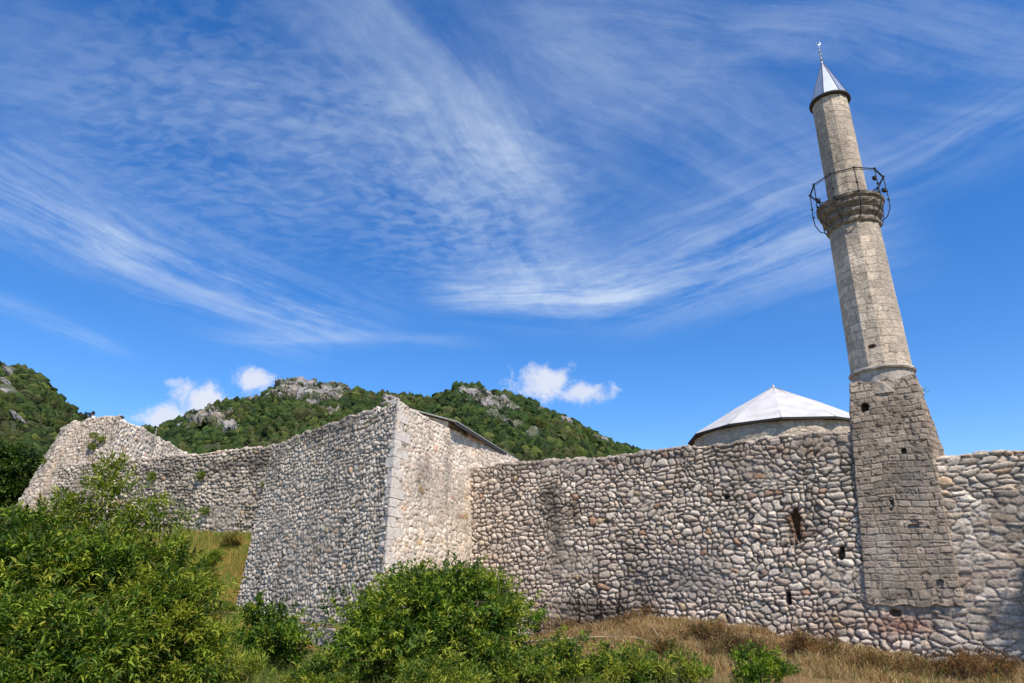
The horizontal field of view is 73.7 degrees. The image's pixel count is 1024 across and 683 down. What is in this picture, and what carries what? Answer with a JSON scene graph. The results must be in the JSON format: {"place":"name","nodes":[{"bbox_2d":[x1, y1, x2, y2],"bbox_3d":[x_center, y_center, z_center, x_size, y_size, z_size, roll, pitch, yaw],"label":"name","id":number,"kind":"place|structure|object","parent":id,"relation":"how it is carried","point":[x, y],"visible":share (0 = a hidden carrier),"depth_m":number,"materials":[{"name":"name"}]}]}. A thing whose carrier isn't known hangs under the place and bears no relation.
{"place":"outdoors","nodes":[
{"label":"outdoors","id":0,"kind":"place"},
{"bbox_2d":[0,419,57,433],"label":"hill","id":1,"kind":"structure","parent":0,"point":[13,425],"depth_m":164.46,"materials":[{"name":"grey stone"}]},
{"bbox_2d":[0,377,10,384],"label":"rock outcrop","id":2,"kind":"object","parent":1,"relation":"on","point":[5,380],"visible":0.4,"depth_m":198.65,"materials":[{"name":"stone"}]},
{"bbox_2d":[0,361,15,373],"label":"rock outcrop","id":3,"kind":"object","parent":1,"relation":"on","point":[6,368],"visible":0.32,"depth_m":226.59,"materials":[{"name":"stone"}]},
{"bbox_2d":[0,383,17,393],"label":"rock outcrop","id":4,"kind":"object","parent":1,"relation":"on","point":[6,388],"visible":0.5,"depth_m":187.35,"materials":[{"name":"stone"}]},
{"bbox_2d":[8,410,25,422],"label":"rock outcrop","id":5,"kind":"object","parent":1,"relation":"on","point":[15,415],"visible":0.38,"depth_m":165.81,"materials":[{"name":"stone"}]},
{"bbox_2d":[0,363,87,457],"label":"forest","id":6,"kind":"object","parent":1,"relation":"on","point":[38,399],"visible":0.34,"depth_m":181.22,"materials":[{"name":"green plant"}]},
{"bbox_2d":[81,411,92,418],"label":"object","id":7,"kind":"object","parent":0,"point":[88,417],"visible":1,"depth_m":46.00,"materials":[{"name":"white"}]},
{"bbox_2d":[188,394,594,457],"bbox_3d":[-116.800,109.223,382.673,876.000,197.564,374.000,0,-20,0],"label":"hill","id":8,"kind":"structure","parent":0,"point":[210,445],"depth_m":296.81,"materials":[{"name":"grey stone"}]},
{"bbox_2d":[176,403,220,428],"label":"rock outcrop","id":9,"kind":"object","parent":8,"relation":"on","point":[200,416],"visible":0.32,"depth_m":386.74,"materials":[{"name":"stone"}]},
{"bbox_2d":[204,408,232,427],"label":"rock outcrop","id":10,"kind":"object","parent":8,"relation":"on","point":[213,416],"visible":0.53,"depth_m":354.31,"materials":[{"name":"stone"}]},
{"bbox_2d":[222,419,239,431],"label":"rock outcrop","id":11,"kind":"object","parent":8,"relation":"on","point":[229,425],"visible":0.38,"depth_m":329.11,"materials":[{"name":"stone"}]},
{"bbox_2d":[245,394,258,401],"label":"rock outcrop","id":12,"kind":"object","parent":8,"relation":"on","point":[251,398],"visible":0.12,"depth_m":434.46,"materials":[{"name":"stone"}]},
{"bbox_2d":[263,379,301,396],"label":"rock outcrop","id":13,"kind":"object","parent":8,"relation":"on","point":[281,387],"visible":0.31,"depth_m":406.59,"materials":[{"name":"stone"}]},
{"bbox_2d":[281,377,317,386],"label":"rock outcrop","id":14,"kind":"object","parent":8,"relation":"on","point":[302,381],"visible":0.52,"depth_m":428.47,"materials":[{"name":"stone"}]},
{"bbox_2d":[281,384,339,413],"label":"rock outcrop","id":15,"kind":"object","parent":8,"relation":"on","point":[315,394],"visible":0.45,"depth_m":370.77,"materials":[{"name":"stone"}]},
{"bbox_2d":[320,380,346,399],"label":"rock outcrop","id":16,"kind":"object","parent":8,"relation":"on","point":[331,387],"visible":0.49,"depth_m":417.70,"materials":[{"name":"stone"}]},
{"bbox_2d":[334,381,352,391],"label":"rock outcrop","id":17,"kind":"object","parent":8,"relation":"on","point":[345,387],"visible":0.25,"depth_m":430.45,"materials":[{"name":"stone"}]},
{"bbox_2d":[379,394,399,406],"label":"rock outcrop","id":18,"kind":"object","parent":8,"relation":"on","point":[389,399],"visible":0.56,"depth_m":415.45,"materials":[{"name":"stone"}]},
{"bbox_2d":[141,380,645,460],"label":"forest","id":19,"kind":"object","parent":8,"relation":"on","point":[556,438],"visible":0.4,"depth_m":337.05,"materials":[{"name":"green plant"}]},
{"bbox_2d":[458,385,479,395],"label":"rock outcrop","id":20,"kind":"object","parent":8,"relation":"on","point":[471,391],"visible":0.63,"depth_m":397.61,"materials":[{"name":"stone"}]},
{"bbox_2d":[465,386,502,408],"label":"rock outcrop","id":21,"kind":"object","parent":8,"relation":"on","point":[482,396],"visible":0.47,"depth_m":381.54,"materials":[{"name":"stone"}]},
{"bbox_2d":[485,408,510,419],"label":"rock outcrop","id":22,"kind":"object","parent":8,"relation":"on","point":[493,413],"visible":0.41,"depth_m":335.53,"materials":[{"name":"stone"}]},
{"bbox_2d":[487,394,520,411],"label":"rock outcrop","id":23,"kind":"object","parent":8,"relation":"on","point":[504,398],"visible":0.32,"depth_m":380.64,"materials":[{"name":"stone"}]},
{"bbox_2d":[502,418,522,427],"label":"rock outcrop","id":24,"kind":"object","parent":8,"relation":"on","point":[514,423],"visible":0.3,"depth_m":319.97,"materials":[{"name":"stone"}]},
{"bbox_2d":[525,426,538,437],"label":"rock outcrop","id":25,"kind":"object","parent":8,"relation":"on","point":[532,430],"visible":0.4,"depth_m":315.89,"materials":[{"name":"stone"}]},
{"bbox_2d":[560,415,572,422],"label":"rock outcrop","id":26,"kind":"object","parent":8,"relation":"on","point":[568,418],"visible":0.3,"depth_m":395.26,"materials":[{"name":"stone"}]},
{"bbox_2d":[592,433,608,441],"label":"rock outcrop","id":27,"kind":"object","parent":8,"relation":"on","point":[600,436],"visible":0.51,"depth_m":391.04,"materials":[{"name":"stone"}]},
{"bbox_2d":[0,0,1023,455],"label":"sky","id":28,"kind":"structure","parent":0,"point":[598,213],"materials":[{"name":"blue"}]},
{"bbox_2d":[73,530,1023,682],"bbox_3d":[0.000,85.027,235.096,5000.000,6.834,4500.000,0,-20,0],"label":"ground","id":29,"kind":"structure","parent":0,"point":[795,678],"depth_m":18.54,"materials":[{"name":"brown plant"}]},
{"bbox_2d":[0,441,48,516],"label":"tree","id":30,"kind":"object","parent":29,"relation":"on","point":[18,469],"visible":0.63,"depth_m":48.70,"materials":[{"name":"green plant"}]},
{"bbox_2d":[0,499,169,682],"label":"shrub","id":31,"kind":"object","parent":29,"relation":"on","point":[38,552],"visible":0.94,"depth_m":7.48,"materials":[{"name":"green plant"}]},
{"bbox_2d":[15,414,187,515],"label":"ruined tower","id":32,"kind":"structure","parent":29,"relation":"on","point":[71,442],"depth_m":42.80,"materials":[{"name":"stone"}]},
{"bbox_2d":[87,442,96,450],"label":"wall plant","id":33,"kind":"object","parent":32,"relation":"attached to","point":[90,447],"depth_m":41.88,"materials":[{"name":"green plant"}]},
{"bbox_2d":[88,432,99,439],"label":"wall plant","id":34,"kind":"object","parent":32,"relation":"attached to","point":[92,434],"depth_m":42.05,"materials":[{"name":"green plant"}]},
{"bbox_2d":[96,436,105,443],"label":"wall plant","id":35,"kind":"object","parent":32,"relation":"attached to","point":[102,439],"depth_m":42.01,"materials":[{"name":"green plant"}]},
{"bbox_2d":[34,448,201,549],"bbox_3d":[-6.057,3.472,10.041,2.715,3.837,1.537,0,-20,0],"label":"sapling","id":36,"kind":"object","parent":29,"relation":"on","point":[89,509],"visible":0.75,"depth_m":10.35,"materials":[{"name":"green plant"}]},
{"bbox_2d":[2,514,247,682],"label":"shrub","id":37,"kind":"object","parent":29,"relation":"on","point":[176,598],"visible":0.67,"depth_m":8.21,"materials":[{"name":"green plant"}]},
{"bbox_2d":[50,444,275,533],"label":"fortress wall","id":38,"kind":"structure","parent":29,"relation":"on","point":[227,489],"depth_m":35.77,"materials":[{"name":"stone"}]},
{"bbox_2d":[146,471,155,480],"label":"wall plant","id":39,"kind":"object","parent":38,"relation":"attached to","point":[151,473],"depth_m":37.04,"materials":[{"name":"green plant"}]},
{"bbox_2d":[195,470,204,480],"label":"wall plant","id":40,"kind":"object","parent":38,"relation":"attached to","point":[199,473],"depth_m":35.77,"materials":[{"name":"green plant"}]},
{"bbox_2d":[198,506,209,516],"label":"wall plant","id":41,"kind":"object","parent":38,"relation":"attached to","point":[207,509],"depth_m":34.94,"materials":[{"name":"green plant"}]},
{"bbox_2d":[109,527,257,629],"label":"bank grass","id":42,"kind":"structure","parent":29,"relation":"on","point":[213,538],"depth_m":31.96,"materials":[{"name":"green plant"}]},
{"bbox_2d":[198,548,225,566],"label":"weed clump","id":43,"kind":"object","parent":29,"relation":"on","point":[215,554],"visible":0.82,"depth_m":30.89,"materials":[{"name":"green plant"}]},
{"bbox_2d":[184,611,276,682],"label":"weed clump","id":44,"kind":"object","parent":29,"relation":"on","point":[253,667],"visible":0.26,"depth_m":10.61,"materials":[{"name":"green plant"}]},
{"bbox_2d":[219,530,243,547],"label":"weed clump","id":45,"kind":"object","parent":29,"relation":"on","point":[227,539],"visible":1,"depth_m":32.19,"materials":[{"name":"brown plant"}]},
{"bbox_2d":[219,599,244,614],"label":"weed clump","id":46,"kind":"object","parent":29,"relation":"on","point":[234,608],"visible":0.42,"depth_m":28.01,"materials":[{"name":"green plant"}]},
{"bbox_2d":[219,589,326,680],"bbox_3d":[-4.949,6.190,14.137,2.471,1.988,2.383,0,-20,0],"label":"bush","id":47,"kind":"object","parent":29,"relation":"on","point":[275,631],"visible":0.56,"depth_m":13.83,"materials":[{"name":"green plant"}]},
{"bbox_2d":[279,653,361,682],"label":"weed clump","id":48,"kind":"object","parent":29,"relation":"on","point":[305,674],"visible":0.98,"depth_m":11.01,"materials":[{"name":"green plant"}]},
{"bbox_2d":[236,400,520,652],"bbox_3d":[-6.593,8.889,30.917,11.284,10.341,16.998,-7,-21,18],"label":"bastion","id":49,"kind":"object","parent":29,"relation":"on","point":[348,500],"visible":0.62,"depth_m":26.03,"materials":[{"name":"stone"}]},
{"bbox_2d":[309,549,560,682],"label":"bush","id":50,"kind":"object","parent":29,"relation":"on","point":[384,624],"visible":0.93,"depth_m":12.29,"materials":[{"name":"green plant"}]},
{"bbox_2d":[393,651,497,682],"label":"weed clump","id":51,"kind":"object","parent":29,"relation":"on","point":[444,673],"visible":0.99,"depth_m":10.73,"materials":[{"name":"green plant"}]},
{"bbox_2d":[478,639,565,682],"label":"weed clump","id":52,"kind":"object","parent":29,"relation":"on","point":[531,668],"visible":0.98,"depth_m":11.19,"materials":[{"name":"green plant"}]},
{"bbox_2d":[534,621,541,636],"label":"dead stalk","id":53,"kind":"object","parent":29,"relation":"on","point":[539,629],"visible":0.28,"depth_m":23.59,"materials":[{"name":"brown plant"}]},
{"bbox_2d":[533,614,596,633],"bbox_3d":[1.890,9.975,23.467,2.477,1.193,1.800,0,-20,0],"label":"dry weed clump","id":54,"kind":"object","parent":29,"relation":"on","point":[567,622],"visible":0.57,"depth_m":23.38,"materials":[{"name":"brown plant"}]},
{"bbox_2d":[532,623,604,682],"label":"weed clump","id":55,"kind":"object","parent":29,"relation":"on","point":[563,650],"visible":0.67,"depth_m":11.86,"materials":[{"name":"green plant"}]},
{"bbox_2d":[576,591,582,625],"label":"dead stalk","id":56,"kind":"object","parent":29,"relation":"on","point":[578,608],"visible":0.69,"depth_m":23.80,"materials":[{"name":"brown plant"}]},
{"bbox_2d":[520,636,649,642],"bbox_3d":[2.192,8.459,19.167,4.051,0.344,0.359,-2,-20,6],"label":"wooden pole","id":57,"kind":"object","parent":29,"relation":"on","point":[587,637],"visible":0.28,"depth_m":19.27,"materials":[{"name":"brown wood"}]},
{"bbox_2d":[598,600,603,624],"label":"dead stalk","id":58,"kind":"object","parent":29,"relation":"on","point":[600,612],"visible":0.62,"depth_m":23.77,"materials":[{"name":"brown plant"}]},
{"bbox_2d":[189,640,1018,682],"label":"meadow grass","id":59,"kind":"structure","parent":29,"relation":"on","point":[276,678],"depth_m":13.21,"materials":[{"name":"plant"}]},
{"bbox_2d":[616,584,621,623],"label":"dead stalk","id":60,"kind":"object","parent":29,"relation":"on","point":[619,602],"visible":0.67,"depth_m":23.89,"materials":[{"name":"brown plant"}]},
{"bbox_2d":[581,639,658,682],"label":"weed clump","id":61,"kind":"object","parent":29,"relation":"on","point":[614,666],"visible":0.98,"depth_m":11.43,"materials":[{"name":"green plant"}]},
{"bbox_2d":[604,602,661,625],"bbox_3d":[4.085,9.159,22.536,2.031,1.121,1.385,9,-22,-23],"label":"dry weed clump","id":62,"kind":"object","parent":29,"relation":"on","point":[629,616],"visible":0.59,"depth_m":22.46,"materials":[{"name":"brown plant"}]},
{"bbox_2d":[625,633,690,658],"bbox_3d":[3.567,7.709,16.876,1.832,0.950,1.392,0,-20,0],"label":"dry weed clump","id":63,"kind":"object","parent":29,"relation":"on","point":[661,646],"visible":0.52,"depth_m":16.89,"materials":[{"name":"brown plant"}]},
{"bbox_2d":[630,646,715,682],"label":"weed clump","id":64,"kind":"object","parent":29,"relation":"on","point":[691,671],"visible":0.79,"depth_m":11.47,"materials":[{"name":"green plant"}]},
{"bbox_2d":[672,618,733,641],"bbox_3d":[5.291,8.130,18.910,1.736,0.967,1.267,-8,-21,21],"label":"dry weed clump","id":65,"kind":"object","parent":29,"relation":"on","point":[702,631],"visible":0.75,"depth_m":18.89,"materials":[{"name":"brown plant"}]},
{"bbox_2d":[696,628,772,654],"bbox_3d":[5.768,7.961,17.588,1.949,1.103,1.305,8,-21,-21],"label":"dry weed clump","id":66,"kind":"object","parent":29,"relation":"on","point":[736,640],"visible":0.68,"depth_m":17.53,"materials":[{"name":"brown plant"}]},
{"bbox_2d":[470,430,1023,664],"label":"fortress wall","id":67,"kind":"structure","parent":29,"relation":"on","point":[764,531],"depth_m":23.58,"materials":[{"name":"stone"}]},
{"bbox_2d":[728,637,802,682],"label":"weed clump","id":68,"kind":"object","parent":29,"relation":"on","point":[775,667],"visible":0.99,"depth_m":12.48,"materials":[{"name":"green plant"}]},
{"bbox_2d":[688,385,850,446],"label":"domed building","id":69,"kind":"structure","parent":29,"relation":"on","point":[773,411],"depth_m":32.90,"materials":[{"name":"white metal"}]},
{"bbox_2d":[766,623,852,657],"bbox_3d":[7.880,8.052,18.026,2.010,1.241,1.733,14,-24,-33],"label":"dry weed clump","id":70,"kind":"object","parent":29,"relation":"on","point":[798,641],"visible":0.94,"depth_m":17.97,"materials":[{"name":"brown plant"}]},
{"bbox_2d":[831,649,932,676],"bbox_3d":[8.964,7.844,16.559,2.284,0.853,1.740,-14,-24,35],"label":"dry weed clump","id":71,"kind":"object","parent":29,"relation":"on","point":[868,655],"visible":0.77,"depth_m":16.41,"materials":[{"name":"brown plant"}]},
{"bbox_2d":[809,42,964,606],"bbox_3d":[12.772,-2.167,25.070,3.210,22.165,2.566,-11,-23,29],"label":"minaret","id":72,"kind":"object","parent":29,"relation":"on","point":[898,448],"visible":0.87,"depth_m":22.53,"materials":[{"name":"stone"}]},
{"bbox_2d":[916,643,1023,682],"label":"dry weed clump","id":73,"kind":"object","parent":29,"relation":"on","point":[962,657],"visible":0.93,"depth_m":15.87,"materials":[{"name":"brown plant"}]}
]}

